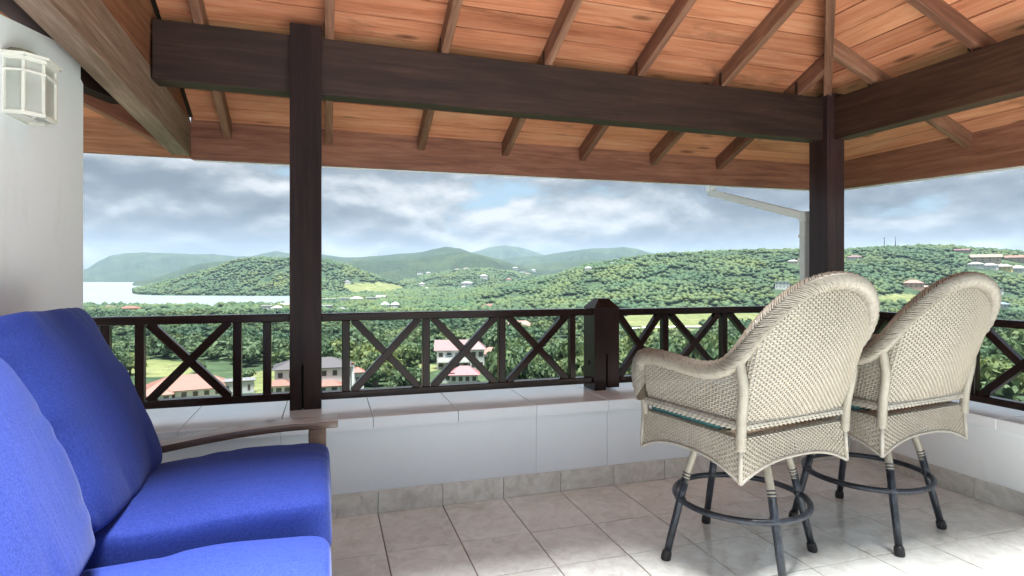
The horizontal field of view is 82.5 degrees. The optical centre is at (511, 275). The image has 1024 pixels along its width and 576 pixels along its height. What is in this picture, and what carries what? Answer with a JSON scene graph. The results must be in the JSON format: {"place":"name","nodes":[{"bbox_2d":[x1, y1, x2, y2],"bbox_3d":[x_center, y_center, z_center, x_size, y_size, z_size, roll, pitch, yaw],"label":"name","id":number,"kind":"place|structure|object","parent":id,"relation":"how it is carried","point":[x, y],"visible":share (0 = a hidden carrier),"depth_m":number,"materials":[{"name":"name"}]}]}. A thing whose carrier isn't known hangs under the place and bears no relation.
{"place":"outdoors","nodes":[
{"label":"outdoors","id":0,"kind":"place"},
{"bbox_2d":[83,282,289,305],"bbox_3d":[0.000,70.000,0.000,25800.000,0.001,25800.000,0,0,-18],"label":"water","id":1,"kind":"structure","parent":0,"point":[102,292],"depth_m":1854.06,"materials":[{"name":"white liquid"}]},
{"bbox_2d":[83,245,1023,401],"bbox_3d":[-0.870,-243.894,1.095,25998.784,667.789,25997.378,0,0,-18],"label":"terrain","id":2,"kind":"structure","parent":0,"point":[142,268],"depth_m":3971.21,"materials":[{"name":"green plant"}]},
{"bbox_2d":[112,348,123,359],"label":"bushy tree","id":3,"kind":"object","parent":2,"relation":"on","point":[117,355],"visible":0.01,"depth_m":242.06,"materials":[{"name":"green plant"}]},
{"bbox_2d":[112,345,130,353],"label":"bushy tree","id":4,"kind":"object","parent":2,"relation":"on","point":[119,347],"visible":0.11,"depth_m":287.35,"materials":[{"name":"green plant"}]},
{"bbox_2d":[116,350,134,366],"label":"bushy tree","id":5,"kind":"object","parent":2,"relation":"on","point":[126,358],"visible":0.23,"depth_m":266.09,"materials":[{"name":"green plant"}]},
{"bbox_2d":[121,306,141,309],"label":"house","id":6,"kind":"structure","parent":2,"relation":"on","point":[131,307],"depth_m":1058.66,"materials":[{"name":"pink paint"}]},
{"bbox_2d":[125,351,148,374],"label":"bushy tree","id":7,"kind":"object","parent":2,"relation":"on","point":[131,366],"visible":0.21,"depth_m":276.57,"materials":[{"name":"green plant"}]},
{"bbox_2d":[146,374,225,398],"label":"house","id":8,"kind":"structure","parent":2,"relation":"on","point":[191,385],"depth_m":191.25,"materials":[{"name":"white paint"}]},
{"bbox_2d":[222,377,255,393],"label":"house","id":9,"kind":"structure","parent":2,"relation":"on","point":[247,384],"depth_m":204.79,"materials":[{"name":"paint"}]},
{"bbox_2d":[232,369,256,377],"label":"bushy tree","id":10,"kind":"object","parent":2,"relation":"on","point":[248,372],"visible":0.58,"depth_m":228.06,"materials":[{"name":"green plant"}]},
{"bbox_2d":[261,305,272,310],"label":"house","id":11,"kind":"structure","parent":2,"relation":"on","point":[268,307],"depth_m":1070.52,"materials":[{"name":"paint"}]},
{"bbox_2d":[272,357,364,391],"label":"house","id":12,"kind":"structure","parent":2,"relation":"on","point":[331,373],"depth_m":209.80,"materials":[{"name":"white paint"}]},
{"bbox_2d":[322,336,335,356],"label":"broad tree","id":13,"kind":"object","parent":2,"relation":"on","point":[327,348],"visible":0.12,"depth_m":230.46,"materials":[{"name":"green plant"}]},
{"bbox_2d":[331,339,341,347],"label":"bushy tree","id":14,"kind":"object","parent":2,"relation":"on","point":[335,342],"visible":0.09,"depth_m":294.36,"materials":[{"name":"green plant"}]},
{"bbox_2d":[334,351,350,358],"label":"leafy tree","id":15,"kind":"object","parent":2,"relation":"on","point":[339,353],"visible":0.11,"depth_m":238.83,"materials":[{"name":"green plant"}]},
{"bbox_2d":[334,340,355,352],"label":"broad tree","id":16,"kind":"object","parent":2,"relation":"on","point":[337,347],"visible":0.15,"depth_m":277.35,"materials":[{"name":"green plant"}]},
{"bbox_2d":[351,296,363,299],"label":"house","id":17,"kind":"structure","parent":2,"relation":"on","point":[355,297],"depth_m":1483.36,"materials":[{"name":"white paint"}]},
{"bbox_2d":[350,343,374,360],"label":"broad tree","id":18,"kind":"object","parent":2,"relation":"on","point":[358,354],"visible":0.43,"depth_m":236.02,"materials":[{"name":"green plant"}]},
{"bbox_2d":[366,297,377,299],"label":"house","id":19,"kind":"structure","parent":2,"relation":"on","point":[371,298],"depth_m":1459.76,"materials":[{"name":"paint"}]},
{"bbox_2d":[358,359,390,386],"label":"broad tree","id":20,"kind":"object","parent":2,"relation":"on","point":[365,365],"visible":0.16,"depth_m":224.77,"materials":[{"name":"green plant"}]},
{"bbox_2d":[356,351,393,385],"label":"broad tree","id":21,"kind":"object","parent":2,"relation":"on","point":[375,356],"visible":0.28,"depth_m":229.35,"materials":[{"name":"green plant"}]},
{"bbox_2d":[366,366,389,387],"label":"leafy tree","id":22,"kind":"object","parent":2,"relation":"on","point":[380,372],"visible":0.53,"depth_m":210.85,"materials":[{"name":"green plant"}]},
{"bbox_2d":[375,350,398,381],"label":"broad tree","id":23,"kind":"object","parent":2,"relation":"on","point":[395,356],"visible":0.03,"depth_m":248.58,"materials":[{"name":"green plant"}]},
{"bbox_2d":[390,302,399,307],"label":"house","id":24,"kind":"structure","parent":2,"relation":"on","point":[394,304],"depth_m":1167.17,"materials":[{"name":"white paint"}]},
{"bbox_2d":[383,366,421,386],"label":"leafy tree","id":25,"kind":"object","parent":2,"relation":"on","point":[398,379],"visible":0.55,"depth_m":172.92,"materials":[{"name":"green plant"}]},
{"bbox_2d":[398,359,406,366],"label":"broad tree","id":26,"kind":"object","parent":2,"relation":"on","point":[401,361],"visible":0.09,"depth_m":252.36,"materials":[{"name":"green plant"}]},
{"bbox_2d":[393,342,421,367],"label":"broad tree","id":27,"kind":"object","parent":2,"relation":"on","point":[411,355],"visible":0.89,"depth_m":261.68,"materials":[{"name":"green plant"}]},
{"bbox_2d":[434,340,486,368],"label":"house","id":28,"kind":"structure","parent":2,"relation":"on","point":[447,350],"depth_m":303.04,"materials":[{"name":"white paint"}]},
{"bbox_2d":[442,366,479,382],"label":"house","id":29,"kind":"structure","parent":2,"relation":"on","point":[463,374],"depth_m":241.46,"materials":[{"name":"white paint"}]},
{"bbox_2d":[461,281,472,286],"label":"house","id":30,"kind":"structure","parent":2,"relation":"on","point":[466,283],"depth_m":2647.51,"materials":[{"name":"white paint"}]},
{"bbox_2d":[480,274,487,278],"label":"house","id":31,"kind":"structure","parent":2,"relation":"on","point":[484,276],"depth_m":2808.16,"materials":[{"name":"white paint"}]},
{"bbox_2d":[484,347,492,362],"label":"house","id":32,"kind":"structure","parent":2,"relation":"on","point":[486,351],"depth_m":328.98,"materials":[{"name":"white paint"}]},
{"bbox_2d":[486,345,534,379],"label":"broad tree","id":33,"kind":"object","parent":2,"relation":"on","point":[515,354],"visible":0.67,"depth_m":171.67,"materials":[{"name":"green plant"}]},
{"bbox_2d":[484,337,538,379],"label":"broad tree","id":34,"kind":"object","parent":2,"relation":"on","point":[517,341],"visible":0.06,"depth_m":191.45,"materials":[{"name":"green plant"}]},
{"bbox_2d":[494,341,542,379],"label":"broad tree","id":35,"kind":"object","parent":2,"relation":"on","point":[530,347],"visible":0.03,"depth_m":203.26,"materials":[{"name":"green plant"}]},
{"bbox_2d":[517,320,529,325],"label":"house","id":36,"kind":"structure","parent":2,"relation":"on","point":[524,322],"depth_m":681.82,"materials":[{"name":"white paint"}]},
{"bbox_2d":[526,360,558,378],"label":"broad tree","id":37,"kind":"object","parent":2,"relation":"on","point":[544,369],"visible":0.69,"depth_m":181.40,"materials":[{"name":"green plant"}]},
{"bbox_2d":[537,346,558,360],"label":"broad tree","id":38,"kind":"object","parent":2,"relation":"on","point":[550,352],"visible":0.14,"depth_m":222.10,"materials":[{"name":"green plant"}]},
{"bbox_2d":[83,243,1023,315],"bbox_3d":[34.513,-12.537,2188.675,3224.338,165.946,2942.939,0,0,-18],"label":"hillside woodland","id":39,"kind":"object","parent":2,"relation":"on","point":[413,295],"visible":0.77,"depth_m":1360.85,"materials":[{"name":"green plant"}]},
{"bbox_2d":[84,307,1023,344],"bbox_3d":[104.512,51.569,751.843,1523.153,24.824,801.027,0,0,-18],"label":"valley woodland","id":40,"kind":"object","parent":2,"relation":"on","point":[539,327],"visible":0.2,"depth_m":555.02,"materials":[{"name":"green plant"}]},
{"bbox_2d":[112,329,1023,400],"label":"woodland","id":41,"kind":"object","parent":2,"relation":"on","point":[222,345],"visible":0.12,"depth_m":360.73,"materials":[{"name":"green plant"}]},
{"bbox_2d":[554,340,583,361],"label":"broad tree","id":42,"kind":"object","parent":2,"relation":"on","point":[562,352],"visible":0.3,"depth_m":210.08,"materials":[{"name":"green plant"}]},
{"bbox_2d":[556,355,581,374],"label":"broad tree","id":43,"kind":"object","parent":2,"relation":"on","point":[560,362],"visible":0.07,"depth_m":203.99,"materials":[{"name":"green plant"}]},
{"bbox_2d":[561,355,583,375],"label":"broad tree","id":44,"kind":"object","parent":2,"relation":"on","point":[579,366],"visible":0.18,"depth_m":189.93,"materials":[{"name":"green plant"}]},
{"bbox_2d":[619,341,624,352],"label":"broad tree","id":45,"kind":"object","parent":2,"relation":"on","point":[621,347],"visible":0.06,"depth_m":226.46,"materials":[{"name":"green plant"}]},
{"bbox_2d":[619,350,631,374],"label":"leafy tree","id":46,"kind":"object","parent":2,"relation":"on","point":[622,356],"visible":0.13,"depth_m":202.43,"materials":[{"name":"green plant"}]},
{"bbox_2d":[619,327,652,350],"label":"broad tree","id":47,"kind":"object","parent":2,"relation":"on","point":[626,341],"visible":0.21,"depth_m":231.75,"materials":[{"name":"green plant"}]},
{"bbox_2d":[628,341,673,351],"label":"leafy tree","id":48,"kind":"object","parent":2,"relation":"on","point":[645,345],"visible":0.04,"depth_m":222.75,"materials":[{"name":"green plant"}]},
{"bbox_2d":[650,333,659,341],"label":"broad tree","id":49,"kind":"object","parent":2,"relation":"on","point":[655,338],"visible":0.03,"depth_m":232.33,"materials":[{"name":"green plant"}]},
{"bbox_2d":[646,340,682,354],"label":"broad tree","id":50,"kind":"object","parent":2,"relation":"on","point":[676,348],"visible":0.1,"depth_m":204.52,"materials":[{"name":"green plant"}]},
{"bbox_2d":[671,336,688,346],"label":"leafy tree","id":51,"kind":"object","parent":2,"relation":"on","point":[684,342],"visible":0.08,"depth_m":243.65,"materials":[{"name":"green plant"}]},
{"bbox_2d":[689,331,731,359],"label":"broad tree","id":52,"kind":"object","parent":2,"relation":"on","point":[707,341],"visible":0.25,"depth_m":198.95,"materials":[{"name":"green plant"}]},
{"bbox_2d":[706,345,757,364],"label":"leafy tree","id":53,"kind":"object","parent":2,"relation":"on","point":[713,353],"visible":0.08,"depth_m":178.54,"materials":[{"name":"green plant"}]},
{"bbox_2d":[731,336,739,345],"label":"broad tree","id":54,"kind":"object","parent":2,"relation":"on","point":[734,341],"visible":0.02,"depth_m":206.55,"materials":[{"name":"green plant"}]},
{"bbox_2d":[775,281,789,289],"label":"house","id":55,"kind":"structure","parent":2,"relation":"on","point":[783,285],"depth_m":1185.19,"materials":[{"name":"white paint"}]},
{"bbox_2d":[788,260,798,264],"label":"house","id":56,"kind":"structure","parent":2,"relation":"on","point":[796,262],"depth_m":1411.47,"materials":[{"name":"beige paint"}]},
{"bbox_2d":[847,255,861,259],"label":"house","id":57,"kind":"structure","parent":2,"relation":"on","point":[853,257],"depth_m":1430.62,"materials":[{"name":"white paint"}]},
{"bbox_2d":[903,280,923,290],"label":"house","id":58,"kind":"structure","parent":2,"relation":"on","point":[916,284],"depth_m":1187.89,"materials":[{"name":"beige paint"}]},
{"bbox_2d":[954,249,971,253],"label":"house","id":59,"kind":"structure","parent":2,"relation":"on","point":[967,251],"depth_m":1543.94,"materials":[{"name":"paint"}]},
{"bbox_2d":[967,262,983,268],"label":"house","id":60,"kind":"structure","parent":2,"relation":"on","point":[977,265],"depth_m":1359.71,"materials":[{"name":"white paint"}]},
{"bbox_2d":[980,345,990,352],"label":"leafy tree","id":61,"kind":"object","parent":2,"relation":"on","point":[984,348],"visible":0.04,"depth_m":224.85,"materials":[{"name":"green plant"}]},
{"bbox_2d":[969,254,1002,264],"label":"house","id":62,"kind":"structure","parent":2,"relation":"on","point":[991,258],"depth_m":1412.75,"materials":[{"name":"beige paint"}]},
{"bbox_2d":[981,336,990,345],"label":"broad tree","id":63,"kind":"object","parent":2,"relation":"on","point":[986,341],"visible":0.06,"depth_m":275.21,"materials":[{"name":"green plant"}]},
{"bbox_2d":[984,263,997,269],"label":"house","id":64,"kind":"structure","parent":2,"relation":"on","point":[992,266],"depth_m":1344.83,"materials":[{"name":"white paint"}]},
{"bbox_2d":[980,339,1022,362],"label":"broad tree","id":65,"kind":"object","parent":2,"relation":"on","point":[993,349],"visible":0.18,"depth_m":211.43,"materials":[{"name":"green plant"}]},
{"bbox_2d":[980,358,1023,394],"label":"broad tree","id":66,"kind":"object","parent":2,"relation":"on","point":[994,369],"visible":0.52,"depth_m":168.09,"materials":[{"name":"green plant"}]},
{"bbox_2d":[983,334,1023,354],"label":"broad tree","id":67,"kind":"object","parent":2,"relation":"on","point":[1018,346],"visible":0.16,"depth_m":232.58,"materials":[{"name":"green plant"}]},
{"bbox_2d":[1000,302,1009,308],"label":"house","id":68,"kind":"structure","parent":2,"relation":"on","point":[1004,305],"depth_m":1053.13,"materials":[{"name":"paint"}]},
{"bbox_2d":[998,264,1012,272],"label":"house","id":69,"kind":"structure","parent":2,"relation":"on","point":[1006,267],"depth_m":1347.82,"materials":[{"name":"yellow paint"}]},
{"bbox_2d":[988,353,1023,362],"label":"leafy tree","id":70,"kind":"object","parent":2,"relation":"on","point":[999,357],"visible":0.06,"depth_m":197.53,"materials":[{"name":"green plant"}]},
{"bbox_2d":[999,328,1023,342],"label":"broad tree","id":71,"kind":"object","parent":2,"relation":"on","point":[1017,333],"visible":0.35,"depth_m":263.72,"materials":[{"name":"green plant"}]},
{"bbox_2d":[1003,255,1023,262],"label":"house","id":72,"kind":"structure","parent":2,"relation":"on","point":[1017,258],"depth_m":1478.84,"materials":[{"name":"pink paint"}]},
{"bbox_2d":[1013,265,1023,272],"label":"house","id":73,"kind":"structure","parent":2,"relation":"on","point":[1018,268],"depth_m":1355.74,"materials":[{"name":"paint"}]},
{"bbox_2d":[83,117,1023,269],"label":"sky","id":74,"kind":"structure","parent":0,"point":[132,204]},
{"bbox_2d":[330,457,1023,575],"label":"floor","id":75,"kind":"structure","parent":0,"point":[617,530],"depth_m":2.72,"materials":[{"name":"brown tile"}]},
{"bbox_2d":[0,14,82,315],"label":"house wall","id":76,"kind":"structure","parent":75,"relation":"on","point":[41,218],"depth_m":2.21,"materials":[{"name":"white paint"}]},
{"bbox_2d":[0,47,62,126],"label":"wall lantern","id":77,"kind":"object","parent":76,"relation":"attached to","point":[30,83],"depth_m":1.98,"materials":[{"name":"white glass"}]},
{"bbox_2d":[0,0,1023,190],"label":"timber roof","id":78,"kind":"structure","parent":76,"relation":"on","point":[719,93],"depth_m":3.64,"materials":[{"name":"brown wood"}]},
{"bbox_2d":[706,186,808,340],"bbox_3d":[1.988,0.105,4.779,0.082,1.820,0.910,0,0,-35],"label":"rain pipe","id":79,"kind":"object","parent":78,"relation":"attached to","point":[803,218],"visible":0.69,"depth_m":4.47,"materials":[{"name":"white paint"}]},
{"bbox_2d":[159,415,337,452],"bbox_3d":[-0.984,0.693,1.549,1.023,1.035,1.560,0,0,-18],"label":"sofa","id":80,"kind":"object","parent":75,"relation":"on","point":[315,426],"visible":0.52,"depth_m":2.28,"materials":[{"name":"brown wood"}]},
{"bbox_2d":[0,357,94,575],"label":"back cushion","id":81,"kind":"object","parent":80,"relation":"on","point":[45,525],"visible":1,"depth_m":1.24,"materials":[{"name":"blue fabric"}]},
{"bbox_2d":[0,308,161,533],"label":"back cushion","id":82,"kind":"object","parent":80,"relation":"on","point":[67,366],"visible":0.82,"depth_m":1.65,"materials":[{"name":"blue fabric"}]},
{"bbox_2d":[80,536,331,575],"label":"seat cushion","id":83,"kind":"object","parent":80,"relation":"on","point":[301,556],"visible":0.99,"depth_m":1.48,"materials":[{"name":"blue fabric"}]},
{"bbox_2d":[83,443,331,570],"bbox_3d":[-0.943,0.762,1.924,0.661,0.243,0.601,-3,3,-18],"label":"seat cushion","id":84,"kind":"object","parent":80,"relation":"on","point":[242,494],"visible":0.72,"depth_m":1.72,"materials":[{"name":"blue fabric"}]},
{"bbox_2d":[631,271,879,575],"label":"wicker bar chair","id":85,"kind":"object","parent":75,"relation":"on","point":[745,411],"visible":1,"depth_m":2.24,"materials":[{"name":"beige wicker"}]},
{"bbox_2d":[777,271,1001,556],"bbox_3d":[1.761,0.598,2.777,0.750,1.232,0.806,0,0,-26],"label":"wicker bar chair","id":86,"kind":"object","parent":75,"relation":"on","point":[933,382],"visible":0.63,"depth_m":2.52,"materials":[{"name":"beige wicker"}]},
{"bbox_3d":[-1.921,7.293,-2.088,12.585,11.835,9.990,0,0,-18],"label":"house","id":87,"kind":"object","parent":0,"visible":0},
{"bbox_2d":[145,378,851,518],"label":"parapet wall","id":88,"kind":"structure","parent":87,"relation":"on","point":[398,453],"depth_m":3.15,"materials":[{"name":"white paint"}]},
{"bbox_2d":[92,313,289,408],"bbox_3d":[-2.127,0.435,2.837,1.964,0.463,0.066,0,0,-18],"label":"railing","id":89,"kind":"object","parent":88,"relation":"on","point":[151,324],"visible":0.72,"depth_m":2.98,"materials":[{"name":"brown wood"}]},
{"bbox_2d":[290,22,321,410],"bbox_3d":[-1.123,-0.311,3.184,0.160,2.053,0.160,0,0,-18],"label":"timber post","id":90,"kind":"object","parent":88,"relation":"on","point":[305,216],"visible":1,"depth_m":3.11,"materials":[{"name":"brown wood"}]},
{"bbox_2d":[322,308,592,399],"bbox_3d":[-0.271,0.440,3.424,1.609,0.468,0.066,0,0,-18],"label":"railing","id":91,"kind":"object","parent":88,"relation":"on","point":[502,380],"visible":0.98,"depth_m":3.38,"materials":[{"name":"brown wood"}]},
{"bbox_2d":[584,298,618,390],"bbox_3d":[0.568,0.430,3.719,0.176,0.570,0.164,0,0,-18],"label":"newel post","id":92,"kind":"object","parent":88,"relation":"on","point":[601,346],"visible":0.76,"depth_m":3.65,"materials":[{"name":"brown wood"}]},
{"bbox_2d":[619,305,823,382],"bbox_3d":[1.449,0.447,3.968,1.659,0.470,0.066,0,0,-18],"label":"railing","id":93,"kind":"object","parent":88,"relation":"on","point":[722,315],"visible":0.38,"depth_m":3.85,"materials":[{"name":"brown wood"}]},
{"bbox_2d":[809,93,843,344],"bbox_3d":[2.304,-0.297,4.274,0.156,2.025,0.172,0,0,-18],"label":"timber post","id":94,"kind":"object","parent":88,"relation":"on","point":[826,203],"visible":0.42,"depth_m":4.20,"materials":[{"name":"brown wood"}]},
{"bbox_2d":[852,399,1023,515],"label":"parapet wall","id":95,"kind":"structure","parent":87,"relation":"on","point":[984,462],"depth_m":3.15,"materials":[{"name":"white paint"}]},
{"bbox_2d":[844,309,1023,410],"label":"railing","id":96,"kind":"object","parent":95,"relation":"on","point":[1005,348],"visible":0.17,"depth_m":3.21,"materials":[{"name":"brown wood"}]}
]}

